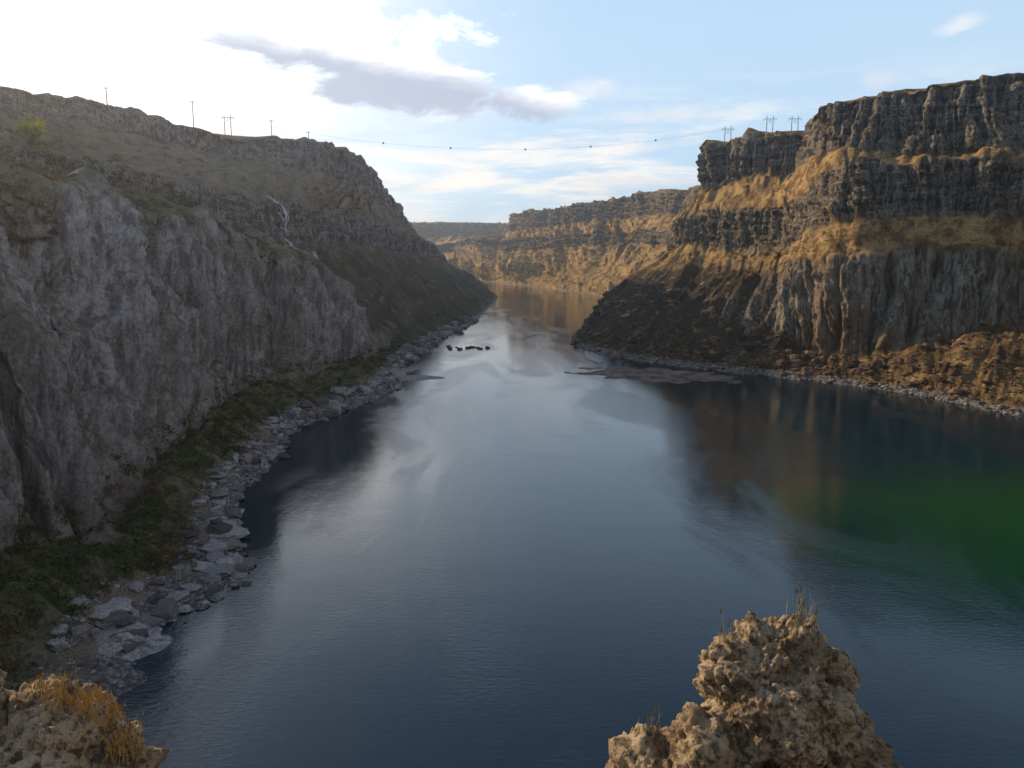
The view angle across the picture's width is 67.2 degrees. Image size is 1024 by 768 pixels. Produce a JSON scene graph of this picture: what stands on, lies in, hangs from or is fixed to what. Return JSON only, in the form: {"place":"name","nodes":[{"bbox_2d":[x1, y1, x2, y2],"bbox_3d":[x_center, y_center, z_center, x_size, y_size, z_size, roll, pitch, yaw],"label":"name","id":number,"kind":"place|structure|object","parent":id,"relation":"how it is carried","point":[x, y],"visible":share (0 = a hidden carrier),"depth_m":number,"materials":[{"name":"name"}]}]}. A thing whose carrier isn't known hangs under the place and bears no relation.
{"place":"outdoors","nodes":[
{"label":"outdoors","id":0,"kind":"place"},
{"bbox_2d":[0,86,497,701],"bbox_3d":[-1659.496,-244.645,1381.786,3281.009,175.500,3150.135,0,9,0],"label":"canyon wall","id":1,"kind":"structure","parent":0,"point":[122,326],"depth_m":250.72,"materials":[{"name":"grey stone"}]},
{"bbox_2d":[17,125,42,145],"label":"cottonwood tree","id":2,"kind":"object","parent":1,"relation":"on","point":[32,130],"visible":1,"depth_m":306.12,"materials":[{"name":"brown plant"}]},
{"bbox_2d":[13,113,50,143],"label":"cottonwood tree","id":3,"kind":"object","parent":1,"relation":"on","point":[35,124],"visible":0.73,"depth_m":318.54,"materials":[{"name":"green plant"}]},
{"bbox_2d":[0,337,407,691],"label":"riverside shrubs","id":4,"kind":"object","parent":1,"relation":"on","point":[163,510],"visible":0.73,"depth_m":150.56,"materials":[{"name":"green plant"}]},
{"bbox_2d":[0,117,439,330],"bbox_3d":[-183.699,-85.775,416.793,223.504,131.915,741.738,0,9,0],"label":"sagebrush","id":5,"kind":"object","parent":1,"relation":"on","point":[63,178],"visible":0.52,"depth_m":344.70,"materials":[{"name":"green plant"}]},
{"bbox_2d":[221,115,233,135],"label":"power pole","id":6,"kind":"object","parent":1,"relation":"on","point":[230,117],"visible":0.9,"depth_m":628.29,"materials":[{"name":"wood"}]},
{"bbox_2d":[262,195,317,257],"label":"waterfall","id":7,"kind":"structure","parent":1,"relation":"on","point":[274,200],"depth_m":496.91,"materials":[{"name":"liquid"}]},
{"bbox_2d":[0,0,1023,222],"label":"sky","id":8,"kind":"structure","parent":0,"point":[478,78],"materials":[{"name":"blue"}]},
{"bbox_2d":[112,282,1023,767],"bbox_3d":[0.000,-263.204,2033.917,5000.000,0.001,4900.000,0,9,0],"label":"river","id":9,"kind":"structure","parent":0,"point":[512,546],"depth_m":154.40,"materials":[{"name":"liquid"}]},
{"bbox_2d":[116,627,171,660],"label":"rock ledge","id":10,"kind":"object","parent":9,"relation":"in","point":[156,641],"visible":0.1,"depth_m":120.95,"materials":[{"name":"grey stone"}]},
{"bbox_2d":[89,507,256,656],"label":"shore ledge rocks","id":11,"kind":"object","parent":9,"relation":"in","point":[128,633],"visible":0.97,"depth_m":134.47,"materials":[{"name":"grey stone"}]},
{"bbox_2d":[27,314,478,702],"bbox_3d":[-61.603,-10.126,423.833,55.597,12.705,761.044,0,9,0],"label":"shore boulders","id":12,"kind":"object","parent":9,"relation":"in","point":[405,353],"visible":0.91,"depth_m":211.57,"materials":[{"name":"grey stone"}]},
{"bbox_2d":[393,375,443,380],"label":"gravel bar","id":13,"kind":"object","parent":9,"relation":"in","point":[413,377],"visible":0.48,"depth_m":398.56,"materials":[{"name":"grey gravel"}]},
{"bbox_2d":[446,345,489,349],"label":"river rocks","id":14,"kind":"object","parent":9,"relation":"in","point":[450,347],"visible":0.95,"depth_m":536.98,"materials":[{"name":"grey stone"}]},
{"bbox_2d":[564,367,741,383],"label":"gravel bar","id":15,"kind":"object","parent":9,"relation":"in","point":[663,375],"visible":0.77,"depth_m":408.62,"materials":[{"name":"grey gravel"}]},
{"bbox_2d":[569,313,1023,416],"bbox_3d":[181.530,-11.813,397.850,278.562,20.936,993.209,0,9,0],"label":"shore boulders","id":16,"kind":"object","parent":9,"relation":"in","point":[685,352],"visible":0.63,"depth_m":402.40,"materials":[{"name":"stone"}]},
{"bbox_2d":[571,333,1023,416],"bbox_3d":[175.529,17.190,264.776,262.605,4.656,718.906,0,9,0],"label":"waterline stones","id":17,"kind":"object","parent":9,"relation":"in","point":[964,401],"visible":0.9,"depth_m":383.41,"materials":[{"name":"grey stone"}]},
{"bbox_2d":[410,72,1023,416],"bbox_3d":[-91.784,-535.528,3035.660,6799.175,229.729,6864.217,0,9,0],"label":"canyon wall","id":18,"kind":"structure","parent":0,"point":[882,163],"depth_m":453.10,"materials":[{"name":"brown stone"}]},
{"bbox_2d":[236,119,724,149],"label":"power line","id":19,"kind":"object","parent":18,"relation":"on","point":[495,149],"visible":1,"depth_m":648.21,"materials":[{"name":"black metal"}]},
{"bbox_2d":[577,291,1023,400],"bbox_3d":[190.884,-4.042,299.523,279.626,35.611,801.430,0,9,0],"label":"talus boulders","id":20,"kind":"object","parent":18,"relation":"on","point":[851,364],"visible":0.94,"depth_m":418.74,"materials":[{"name":"stone"}]},
{"bbox_2d":[582,207,1023,400],"bbox_3d":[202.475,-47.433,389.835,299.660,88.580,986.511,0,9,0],"label":"sagebrush","id":21,"kind":"object","parent":18,"relation":"on","point":[1012,244],"visible":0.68,"depth_m":430.64,"materials":[{"name":"plant"}]},
{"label":"viewpoint cliff","id":22,"kind":"structure","parent":0,"visible":0},
{"bbox_2d":[0,669,168,767],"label":"rock outcrop","id":23,"kind":"object","parent":22,"relation":"on","point":[32,735],"visible":0.8,"depth_m":8.85,"materials":[{"name":"brown stone"}]},
{"bbox_2d":[10,665,153,767],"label":"dry grass tuft","id":24,"kind":"object","parent":23,"relation":"on","point":[82,693],"visible":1,"depth_m":9.04,"materials":[{"name":"brown plant"}]},
{"bbox_2d":[605,611,902,767],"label":"rock outcrop","id":25,"kind":"object","parent":22,"relation":"on","point":[780,698],"visible":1,"depth_m":8.06,"materials":[{"name":"brown stone"}]},
{"bbox_2d":[637,609,738,736],"bbox_3d":[1.923,3.201,8.443,1.051,1.530,0.409,0,9,0],"label":"grass tuft","id":26,"kind":"object","parent":25,"relation":"on","point":[658,705],"visible":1,"depth_m":8.53,"materials":[{"name":"brown plant"}]},
{"bbox_2d":[775,582,832,635],"bbox_3d":[3.161,2.426,8.425,0.592,0.608,0.668,0,9,0],"label":"grass tuft","id":27,"kind":"object","parent":25,"relation":"on","point":[802,608],"visible":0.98,"depth_m":8.30,"materials":[{"name":"plant"}]}
]}

